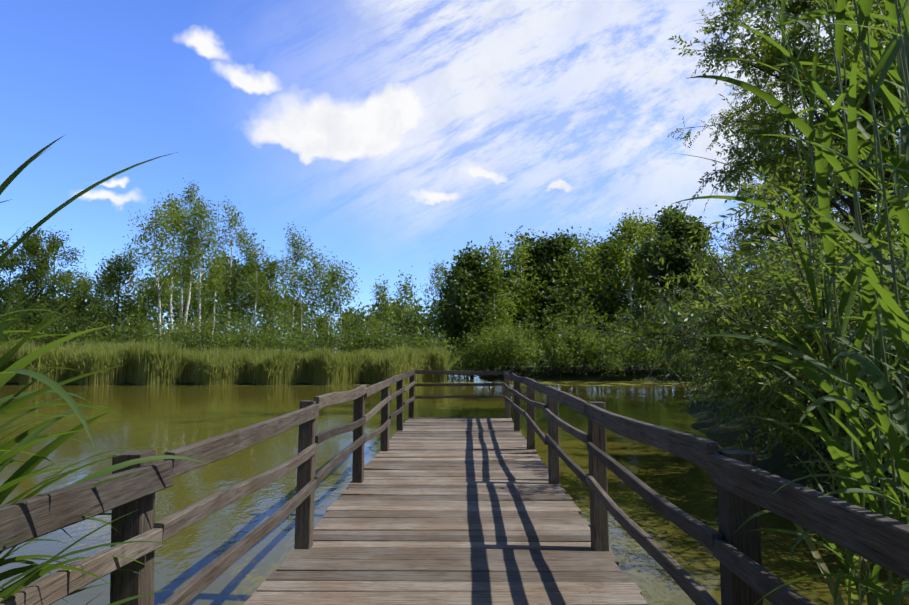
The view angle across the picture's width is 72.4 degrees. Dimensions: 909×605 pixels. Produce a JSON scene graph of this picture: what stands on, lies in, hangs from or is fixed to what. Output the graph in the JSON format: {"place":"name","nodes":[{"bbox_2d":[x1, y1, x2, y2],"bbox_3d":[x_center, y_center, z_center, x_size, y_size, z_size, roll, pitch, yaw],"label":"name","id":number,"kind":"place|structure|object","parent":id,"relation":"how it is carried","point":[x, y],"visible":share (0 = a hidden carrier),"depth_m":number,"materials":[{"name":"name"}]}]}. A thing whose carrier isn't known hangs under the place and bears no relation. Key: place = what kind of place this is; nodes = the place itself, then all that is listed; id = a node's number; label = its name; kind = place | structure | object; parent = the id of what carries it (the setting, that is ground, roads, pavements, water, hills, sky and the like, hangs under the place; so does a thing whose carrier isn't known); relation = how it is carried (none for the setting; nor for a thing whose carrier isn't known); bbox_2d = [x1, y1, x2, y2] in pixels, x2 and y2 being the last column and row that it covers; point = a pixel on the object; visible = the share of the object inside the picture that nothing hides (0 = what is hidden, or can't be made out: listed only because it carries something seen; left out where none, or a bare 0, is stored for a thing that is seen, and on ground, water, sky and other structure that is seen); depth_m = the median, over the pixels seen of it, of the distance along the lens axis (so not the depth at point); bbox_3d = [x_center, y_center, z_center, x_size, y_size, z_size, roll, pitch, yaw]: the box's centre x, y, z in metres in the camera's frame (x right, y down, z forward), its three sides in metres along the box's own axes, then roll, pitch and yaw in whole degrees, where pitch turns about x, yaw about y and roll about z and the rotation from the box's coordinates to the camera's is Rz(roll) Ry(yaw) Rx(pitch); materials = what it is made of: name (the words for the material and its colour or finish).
{"place":"outdoors","nodes":[
{"label":"outdoors","id":0,"kind":"place"},
{"bbox_2d":[0,0,905,352],"label":"sky","id":1,"kind":"structure","parent":0,"point":[401,134],"materials":[{"name":"blue"}]},
{"bbox_2d":[0,370,908,604],"bbox_3d":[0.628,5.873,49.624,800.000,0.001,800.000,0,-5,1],"label":"pond water","id":2,"kind":"structure","parent":0,"point":[169,417],"depth_m":9.07,"materials":[{"name":"green liquid"}]},
{"bbox_2d":[0,135,214,604],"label":"reeds","id":3,"kind":"object","parent":2,"relation":"in","point":[32,571],"visible":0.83,"depth_m":1.64,"materials":[{"name":"green plant"}]},
{"bbox_2d":[0,337,470,385],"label":"reed bed","id":4,"kind":"object","parent":2,"relation":"in","point":[146,363],"visible":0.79,"depth_m":35.36,"materials":[{"name":"green plant"}]},
{"bbox_2d":[672,0,908,604],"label":"reeds","id":5,"kind":"object","parent":2,"relation":"in","point":[888,422],"visible":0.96,"depth_m":1.87,"materials":[{"name":"green plant"}]},
{"bbox_2d":[4,356,908,518],"bbox_3d":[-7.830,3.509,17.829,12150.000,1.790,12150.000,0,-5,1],"label":"ground","id":6,"kind":"structure","parent":0,"point":[723,436],"depth_m":13.58,"materials":[{"name":"green plant"}]},
{"bbox_2d":[0,249,35,333],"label":"tree","id":7,"kind":"object","parent":6,"relation":"on","point":[5,266],"visible":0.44,"depth_m":46.51,"materials":[{"name":"green plant"}]},
{"bbox_2d":[0,227,66,342],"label":"tree","id":8,"kind":"object","parent":6,"relation":"on","point":[25,279],"visible":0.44,"depth_m":43.93,"materials":[{"name":"green plant"}]},
{"bbox_2d":[0,227,81,342],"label":"tree","id":9,"kind":"object","parent":6,"relation":"on","point":[31,246],"visible":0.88,"depth_m":43.34,"materials":[{"name":"green plant"}]},
{"bbox_2d":[14,225,91,338],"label":"tree","id":10,"kind":"object","parent":6,"relation":"on","point":[54,240],"visible":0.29,"depth_m":58.24,"materials":[{"name":"green plant"}]},
{"bbox_2d":[11,310,99,348],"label":"shrub","id":11,"kind":"object","parent":6,"relation":"on","point":[38,334],"visible":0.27,"depth_m":42.10,"materials":[{"name":"green plant"}]},
{"bbox_2d":[16,312,116,346],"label":"shrub","id":12,"kind":"object","parent":6,"relation":"on","point":[71,326],"visible":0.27,"depth_m":42.02,"materials":[{"name":"green plant"}]},
{"bbox_2d":[42,270,91,338],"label":"tree","id":13,"kind":"object","parent":6,"relation":"on","point":[69,287],"visible":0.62,"depth_m":52.50,"materials":[{"name":"green plant"}]},
{"bbox_2d":[26,301,108,349],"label":"shrub","id":14,"kind":"object","parent":6,"relation":"on","point":[67,322],"visible":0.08,"depth_m":44.83,"materials":[{"name":"green plant"}]},
{"bbox_2d":[61,256,93,329],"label":"tree","id":15,"kind":"object","parent":6,"relation":"on","point":[86,291],"visible":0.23,"depth_m":54.94,"materials":[{"name":"green plant"}]},
{"bbox_2d":[64,271,106,340],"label":"tree","id":16,"kind":"object","parent":6,"relation":"on","point":[82,303],"visible":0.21,"depth_m":54.77,"materials":[{"name":"green plant"}]},
{"bbox_2d":[78,297,116,340],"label":"tree","id":17,"kind":"object","parent":6,"relation":"on","point":[95,307],"visible":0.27,"depth_m":50.31,"materials":[{"name":"green plant"}]},
{"bbox_2d":[81,249,124,327],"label":"tree","id":18,"kind":"object","parent":6,"relation":"on","point":[110,306],"visible":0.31,"depth_m":53.66,"materials":[{"name":"green plant"}]},
{"bbox_2d":[50,311,158,347],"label":"shrub","id":19,"kind":"object","parent":6,"relation":"on","point":[75,339],"visible":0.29,"depth_m":41.76,"materials":[{"name":"green plant"}]},
{"bbox_2d":[70,320,153,347],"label":"shrub","id":20,"kind":"object","parent":6,"relation":"on","point":[118,333],"visible":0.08,"depth_m":42.18,"materials":[{"name":"green plant"}]},
{"bbox_2d":[85,244,144,341],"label":"tree","id":21,"kind":"object","parent":6,"relation":"on","point":[111,276],"visible":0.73,"depth_m":44.20,"materials":[{"name":"green plant"}]},
{"bbox_2d":[105,236,152,336],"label":"tree","id":22,"kind":"object","parent":6,"relation":"on","point":[139,264],"visible":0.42,"depth_m":53.80,"materials":[{"name":"green plant"}]},
{"bbox_2d":[125,273,168,338],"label":"tree","id":23,"kind":"object","parent":6,"relation":"on","point":[146,292],"visible":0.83,"depth_m":44.14,"materials":[{"name":"green plant"}]},
{"bbox_2d":[112,306,189,346],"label":"shrub","id":24,"kind":"object","parent":6,"relation":"on","point":[133,329],"visible":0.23,"depth_m":42.66,"materials":[{"name":"green plant"}]},
{"bbox_2d":[105,310,204,346],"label":"shrub","id":25,"kind":"object","parent":6,"relation":"on","point":[147,330],"visible":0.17,"depth_m":42.70,"materials":[{"name":"green plant"}]},
{"bbox_2d":[116,269,194,341],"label":"tree","id":26,"kind":"object","parent":6,"relation":"on","point":[175,310],"visible":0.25,"depth_m":65.48,"materials":[{"name":"green plant"}]},
{"bbox_2d":[127,188,193,342],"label":"birch","id":27,"kind":"object","parent":6,"relation":"on","point":[170,300],"visible":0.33,"depth_m":59.06,"materials":[{"name":"green plant"}]},
{"bbox_2d":[127,194,195,339],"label":"birch","id":28,"kind":"object","parent":6,"relation":"on","point":[160,290],"visible":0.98,"depth_m":44.39,"materials":[{"name":"green plant"}]},
{"bbox_2d":[154,190,218,335],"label":"birch","id":29,"kind":"object","parent":6,"relation":"on","point":[180,220],"visible":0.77,"depth_m":52.10,"materials":[{"name":"green plant"}]},
{"bbox_2d":[162,254,213,343],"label":"tree","id":30,"kind":"object","parent":6,"relation":"on","point":[194,302],"visible":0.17,"depth_m":72.00,"materials":[{"name":"green plant"}]},
{"bbox_2d":[145,309,240,350],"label":"shrub","id":31,"kind":"object","parent":6,"relation":"on","point":[169,333],"visible":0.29,"depth_m":40.92,"materials":[{"name":"green plant"}]},
{"bbox_2d":[173,197,228,338],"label":"birch","id":32,"kind":"object","parent":6,"relation":"on","point":[199,246],"visible":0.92,"depth_m":51.61,"materials":[{"name":"green plant"}]},
{"bbox_2d":[170,173,233,343],"bbox_3d":[-24.953,-3.286,60.210,6.971,18.951,4.513,-3,-6,34],"label":"birch","id":33,"kind":"object","parent":6,"relation":"on","point":[192,194],"visible":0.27,"depth_m":60.40,"materials":[{"name":"green plant"}]},
{"bbox_2d":[163,313,259,350],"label":"shrub","id":34,"kind":"object","parent":6,"relation":"on","point":[188,336],"visible":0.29,"depth_m":40.30,"materials":[{"name":"green plant"}]},
{"bbox_2d":[197,240,233,340],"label":"birch","id":35,"kind":"object","parent":6,"relation":"on","point":[217,273],"visible":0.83,"depth_m":54.28,"materials":[{"name":"green plant"}]},
{"bbox_2d":[190,252,248,346],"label":"tree","id":36,"kind":"object","parent":6,"relation":"on","point":[216,289],"visible":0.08,"depth_m":78.42,"materials":[{"name":"green plant"}]},
{"bbox_2d":[191,257,258,338],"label":"tree","id":37,"kind":"object","parent":6,"relation":"on","point":[223,311],"visible":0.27,"depth_m":68.56,"materials":[{"name":"green plant"}]},
{"bbox_2d":[202,203,249,339],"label":"birch","id":38,"kind":"object","parent":6,"relation":"on","point":[234,219],"visible":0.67,"depth_m":56.94,"materials":[{"name":"green plant"}]},
{"bbox_2d":[170,301,286,353],"bbox_3d":[-14.323,2.305,41.320,6.598,4.676,7.185,1,-5,-7],"label":"shrub","id":39,"kind":"object","parent":6,"relation":"on","point":[219,339],"visible":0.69,"depth_m":39.84,"materials":[{"name":"green plant"}]},
{"bbox_2d":[216,253,253,336],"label":"tree","id":40,"kind":"object","parent":6,"relation":"on","point":[232,298],"visible":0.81,"depth_m":50.45,"materials":[{"name":"green plant"}]},
{"bbox_2d":[232,253,269,333],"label":"tree","id":41,"kind":"object","parent":6,"relation":"on","point":[247,297],"visible":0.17,"depth_m":60.59,"materials":[{"name":"green plant"}]},
{"bbox_2d":[218,319,293,353],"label":"shrub","id":42,"kind":"object","parent":6,"relation":"on","point":[258,337],"visible":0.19,"depth_m":42.54,"materials":[{"name":"green plant"}]},
{"bbox_2d":[236,228,279,334],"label":"birch","id":43,"kind":"object","parent":6,"relation":"on","point":[253,257],"visible":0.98,"depth_m":50.07,"materials":[{"name":"green plant"}]},
{"bbox_2d":[219,306,298,349],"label":"shrub","id":44,"kind":"object","parent":6,"relation":"on","point":[254,326],"visible":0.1,"depth_m":44.79,"materials":[{"name":"green plant"}]},
{"bbox_2d":[241,252,298,334],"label":"tree","id":45,"kind":"object","parent":6,"relation":"on","point":[273,270],"visible":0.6,"depth_m":50.72,"materials":[{"name":"green plant"}]},
{"bbox_2d":[253,270,293,334],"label":"tree","id":46,"kind":"object","parent":6,"relation":"on","point":[276,295],"visible":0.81,"depth_m":48.06,"materials":[{"name":"green plant"}]},
{"bbox_2d":[237,305,326,354],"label":"shrub","id":47,"kind":"object","parent":6,"relation":"on","point":[277,335],"visible":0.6,"depth_m":39.97,"materials":[{"name":"green plant"}]},
{"bbox_2d":[274,222,313,337],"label":"birch","id":48,"kind":"object","parent":6,"relation":"on","point":[299,255],"visible":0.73,"depth_m":59.53,"materials":[{"name":"green plant"}]},
{"bbox_2d":[272,291,316,348],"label":"tree","id":49,"kind":"object","parent":6,"relation":"on","point":[298,317],"visible":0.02,"depth_m":80.39,"materials":[{"name":"green plant"}]},
{"bbox_2d":[282,258,317,330],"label":"birch","id":50,"kind":"object","parent":6,"relation":"on","point":[293,284],"visible":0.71,"depth_m":56.55,"materials":[{"name":"green plant"}]},
{"bbox_2d":[295,243,333,340],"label":"birch","id":51,"kind":"object","parent":6,"relation":"on","point":[315,263],"visible":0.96,"depth_m":52.24,"materials":[{"name":"green plant"}]},
{"bbox_2d":[292,322,353,354],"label":"shrub","id":52,"kind":"object","parent":6,"relation":"on","point":[308,341],"visible":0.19,"depth_m":42.80,"materials":[{"name":"green plant"}]},
{"bbox_2d":[311,258,345,340],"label":"tree","id":53,"kind":"object","parent":6,"relation":"on","point":[325,304],"visible":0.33,"depth_m":53.99,"materials":[{"name":"green plant"}]},
{"bbox_2d":[291,297,373,353],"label":"shrub","id":54,"kind":"object","parent":6,"relation":"on","point":[331,345],"visible":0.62,"depth_m":43.23,"materials":[{"name":"green plant"}]},
{"bbox_2d":[320,256,361,351],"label":"birch","id":55,"kind":"object","parent":6,"relation":"on","point":[344,279],"visible":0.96,"depth_m":50.84,"materials":[{"name":"green plant"}]},
{"bbox_2d":[329,317,389,354],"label":"shrub","id":56,"kind":"object","parent":6,"relation":"on","point":[358,344],"visible":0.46,"depth_m":43.64,"materials":[{"name":"green plant"}]},
{"bbox_2d":[326,324,395,355],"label":"shrub","id":57,"kind":"object","parent":6,"relation":"on","point":[375,343],"visible":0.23,"depth_m":43.49,"materials":[{"name":"green plant"}]},
{"bbox_2d":[360,298,400,350],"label":"tree","id":58,"kind":"object","parent":6,"relation":"on","point":[385,320],"visible":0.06,"depth_m":64.19,"materials":[{"name":"green plant"}]},
{"bbox_2d":[370,274,397,341],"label":"tree","id":59,"kind":"object","parent":6,"relation":"on","point":[382,298],"visible":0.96,"depth_m":54.55,"materials":[{"name":"green plant"}]},
{"bbox_2d":[363,311,419,350],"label":"shrub","id":60,"kind":"object","parent":6,"relation":"on","point":[387,332],"visible":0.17,"depth_m":44.00,"materials":[{"name":"green plant"}]},
{"bbox_2d":[371,325,425,352],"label":"shrub","id":61,"kind":"object","parent":6,"relation":"on","point":[394,343],"visible":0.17,"depth_m":41.32,"materials":[{"name":"green plant"}]},
{"bbox_2d":[386,265,421,338],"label":"tree","id":62,"kind":"object","parent":6,"relation":"on","point":[405,297],"visible":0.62,"depth_m":49.02,"materials":[{"name":"green plant"}]},
{"bbox_2d":[394,300,421,343],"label":"tree","id":63,"kind":"object","parent":6,"relation":"on","point":[407,321],"visible":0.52,"depth_m":46.18,"materials":[{"name":"green plant"}]},
{"bbox_2d":[395,297,442,338],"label":"tree","id":64,"kind":"object","parent":6,"relation":"on","point":[421,310],"visible":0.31,"depth_m":66.25,"materials":[{"name":"green plant"}]},
{"bbox_2d":[383,317,474,376],"bbox_3d":[-1.916,3.132,42.547,6.853,4.105,5.602,0,-5,1],"label":"shrub","id":65,"kind":"object","parent":6,"relation":"on","point":[420,345],"visible":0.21,"depth_m":41.89,"materials":[{"name":"green plant"}]},
{"bbox_2d":[412,297,446,345],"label":"tree","id":66,"kind":"object","parent":6,"relation":"on","point":[430,319],"visible":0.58,"depth_m":44.47,"materials":[{"name":"green plant"}]},
{"bbox_2d":[419,259,450,339],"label":"tree","id":67,"kind":"object","parent":6,"relation":"on","point":[438,279],"visible":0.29,"depth_m":76.27,"materials":[{"name":"green plant"}]},
{"bbox_2d":[419,300,453,351],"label":"tree","id":68,"kind":"object","parent":6,"relation":"on","point":[440,315],"visible":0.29,"depth_m":70.46,"materials":[{"name":"green plant"}]},
{"bbox_2d":[404,325,484,378],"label":"shrub","id":69,"kind":"object","parent":6,"relation":"on","point":[434,344],"visible":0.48,"depth_m":40.64,"materials":[{"name":"green plant"}]},
{"bbox_2d":[0,370,908,604],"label":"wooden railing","id":70,"kind":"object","parent":6,"relation":"on","point":[453,511],"depth_m":3.73,"materials":[{"name":"brown wood"}]},
{"bbox_2d":[433,240,512,377],"bbox_3d":[1.405,0.558,45.747,6.030,10.286,5.982,0,-5,1],"label":"tree","id":71,"kind":"object","parent":6,"relation":"on","point":[464,271],"visible":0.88,"depth_m":45.22,"materials":[{"name":"green plant"}]},
{"bbox_2d":[443,321,515,377],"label":"willow bush","id":72,"kind":"object","parent":6,"relation":"on","point":[470,361],"visible":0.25,"depth_m":44.24,"materials":[{"name":"green plant"}]},
{"bbox_2d":[467,235,527,369],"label":"tree","id":73,"kind":"object","parent":6,"relation":"on","point":[495,262],"visible":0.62,"depth_m":45.88,"materials":[{"name":"green plant"}]},
{"bbox_2d":[462,323,534,378],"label":"willow bush","id":74,"kind":"object","parent":6,"relation":"on","point":[493,359],"visible":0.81,"depth_m":41.26,"materials":[{"name":"green plant"}]},
{"bbox_2d":[458,319,550,376],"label":"willow bush","id":75,"kind":"object","parent":6,"relation":"on","point":[518,358],"visible":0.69,"depth_m":40.62,"materials":[{"name":"green plant"}]},
{"bbox_2d":[476,264,543,367],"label":"tree","id":76,"kind":"object","parent":6,"relation":"on","point":[525,313],"visible":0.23,"depth_m":49.40,"materials":[{"name":"green plant"}]},
{"bbox_2d":[463,299,556,370],"bbox_3d":[4.526,2.373,44.228,6.307,5.286,7.878,2,-5,-23],"label":"willow bush","id":77,"kind":"object","parent":6,"relation":"on","point":[505,328],"visible":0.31,"depth_m":43.74,"materials":[{"name":"green plant"}]},
{"bbox_2d":[485,229,552,365],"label":"tree","id":78,"kind":"object","parent":6,"relation":"on","point":[517,255],"visible":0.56,"depth_m":50.15,"materials":[{"name":"green plant"}]},
{"bbox_2d":[503,225,575,367],"bbox_3d":[6.989,-0.402,52.932,6.743,12.007,7.046,0,-5,1],"label":"tree","id":79,"kind":"object","parent":6,"relation":"on","point":[538,244],"visible":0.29,"depth_m":52.22,"materials":[{"name":"green plant"}]},
{"bbox_2d":[503,323,601,377],"bbox_3d":[6.422,3.232,41.802,6.468,3.635,7.734,0,-5,1],"label":"willow bush","id":80,"kind":"object","parent":6,"relation":"on","point":[551,350],"visible":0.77,"depth_m":41.11,"materials":[{"name":"green plant"}]},
{"bbox_2d":[525,254,579,367],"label":"tree","id":81,"kind":"object","parent":6,"relation":"on","point":[547,276],"visible":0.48,"depth_m":50.48,"materials":[{"name":"green plant"}]},
{"bbox_2d":[518,226,588,366],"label":"tree","id":82,"kind":"object","parent":6,"relation":"on","point":[561,259],"visible":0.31,"depth_m":51.52,"materials":[{"name":"green plant"}]},
{"bbox_2d":[501,293,607,371],"bbox_3d":[7.548,2.010,43.185,7.205,5.576,6.333,-2,-5,25],"label":"willow bush","id":83,"kind":"object","parent":6,"relation":"on","point":[558,320],"visible":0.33,"depth_m":43.04,"materials":[{"name":"green plant"}]},
{"bbox_2d":[552,227,607,369],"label":"tree","id":84,"kind":"object","parent":6,"relation":"on","point":[581,267],"visible":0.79,"depth_m":45.82,"materials":[{"name":"green plant"}]},
{"bbox_2d":[549,315,633,375],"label":"willow bush","id":85,"kind":"object","parent":6,"relation":"on","point":[583,346],"visible":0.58,"depth_m":41.13,"materials":[{"name":"green plant"}]},
{"bbox_2d":[557,330,633,375],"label":"willow bush","id":86,"kind":"object","parent":6,"relation":"on","point":[612,360],"visible":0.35,"depth_m":40.72,"materials":[{"name":"green plant"}]},
{"bbox_2d":[559,264,632,368],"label":"tree","id":87,"kind":"object","parent":6,"relation":"on","point":[600,298],"visible":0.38,"depth_m":48.73,"materials":[{"name":"green plant"}]},
{"bbox_2d":[566,226,661,365],"bbox_3d":[13.274,-0.575,51.319,8.073,12.042,8.529,0,-5,1],"label":"tree","id":88,"kind":"object","parent":6,"relation":"on","point":[644,250],"visible":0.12,"depth_m":50.62,"materials":[{"name":"green plant"}]},
{"bbox_2d":[591,205,657,369],"bbox_3d":[12.957,-1.125,46.318,5.027,12.304,4.591,2,-5,-18],"label":"tree","id":89,"kind":"object","parent":6,"relation":"on","point":[628,237],"visible":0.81,"depth_m":45.99,"materials":[{"name":"green plant"}]},
{"bbox_2d":[597,326,652,373],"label":"willow bush","id":90,"kind":"object","parent":6,"relation":"on","point":[629,365],"visible":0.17,"depth_m":40.78,"materials":[{"name":"green plant"}]},
{"bbox_2d":[621,208,671,367],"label":"tree","id":91,"kind":"object","parent":6,"relation":"on","point":[645,230],"visible":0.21,"depth_m":53.46,"materials":[{"name":"green plant"}]},
{"bbox_2d":[615,204,683,367],"bbox_3d":[18.157,-1.606,55.044,8.057,14.745,8.772,0,-5,1],"label":"tree","id":92,"kind":"object","parent":6,"relation":"on","point":[660,226],"visible":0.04,"depth_m":55.36,"materials":[{"name":"green plant"}]},
{"bbox_2d":[608,322,700,375],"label":"willow bush","id":93,"kind":"object","parent":6,"relation":"on","point":[651,361],"visible":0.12,"depth_m":40.61,"materials":[{"name":"green plant"}]},
{"bbox_2d":[622,205,721,318],"bbox_3d":[16.861,-1.244,46.874,7.497,12.668,6.911,5,-7,-45],"label":"tree","id":94,"kind":"object","parent":6,"relation":"on","point":[672,223],"visible":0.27,"depth_m":46.39,"materials":[{"name":"green plant"}]},
{"bbox_2d":[643,215,730,369],"bbox_3d":[17.702,-0.800,45.872,5.739,11.586,7.775,-4,-6,42],"label":"tree","id":95,"kind":"object","parent":6,"relation":"on","point":[676,256],"visible":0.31,"depth_m":45.19,"materials":[{"name":"green plant"}]},
{"bbox_2d":[548,223,902,412],"bbox_3d":[6.608,0.297,13.711,7.448,4.277,8.582,-3,-6,31],"label":"willow shrub","id":96,"kind":"object","parent":6,"relation":"on","point":[672,300],"visible":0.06,"depth_m":13.77,"materials":[{"name":"green plant"}]},
{"bbox_2d":[574,205,893,461],"bbox_3d":[6.079,0.265,8.959,6.807,4.326,7.433,-3,-6,31],"label":"willow shrub","id":97,"kind":"object","parent":6,"relation":"on","point":[676,336],"visible":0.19,"depth_m":8.59,"materials":[{"name":"green plant"}]},
{"bbox_2d":[650,241,902,428],"bbox_3d":[6.664,0.514,11.042,5.054,3.708,7.449,0,-5,1],"label":"willow shrub","id":98,"kind":"object","parent":6,"relation":"on","point":[885,248],"visible":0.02,"depth_m":12.29,"materials":[{"name":"green plant"}]},
{"bbox_2d":[735,234,820,270],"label":"tree","id":99,"kind":"object","parent":6,"relation":"on","point":[750,251],"visible":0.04,"depth_m":12.97,"materials":[{"name":"green plant"}]},
{"bbox_2d":[649,158,908,508],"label":"willow shrub","id":100,"kind":"object","parent":6,"relation":"on","point":[795,412],"visible":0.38,"depth_m":7.00,"materials":[{"name":"green plant"}]},
{"bbox_2d":[667,0,897,292],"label":"tree","id":101,"kind":"object","parent":6,"relation":"on","point":[726,121],"visible":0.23,"depth_m":28.15,"materials":[{"name":"green plant"}]},
{"bbox_2d":[668,0,908,262],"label":"tree","id":102,"kind":"object","parent":6,"relation":"on","point":[783,168],"visible":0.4,"depth_m":16.71,"materials":[{"name":"green plant"}]},
{"bbox_2d":[731,0,908,280],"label":"tree","id":103,"kind":"object","parent":6,"relation":"on","point":[865,106],"visible":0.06,"depth_m":18.68,"materials":[{"name":"green plant"}]},
{"bbox_2d":[744,214,908,457],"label":"willow shrub","id":104,"kind":"object","parent":6,"relation":"on","point":[801,317],"visible":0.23,"depth_m":6.16,"materials":[{"name":"green plant"}]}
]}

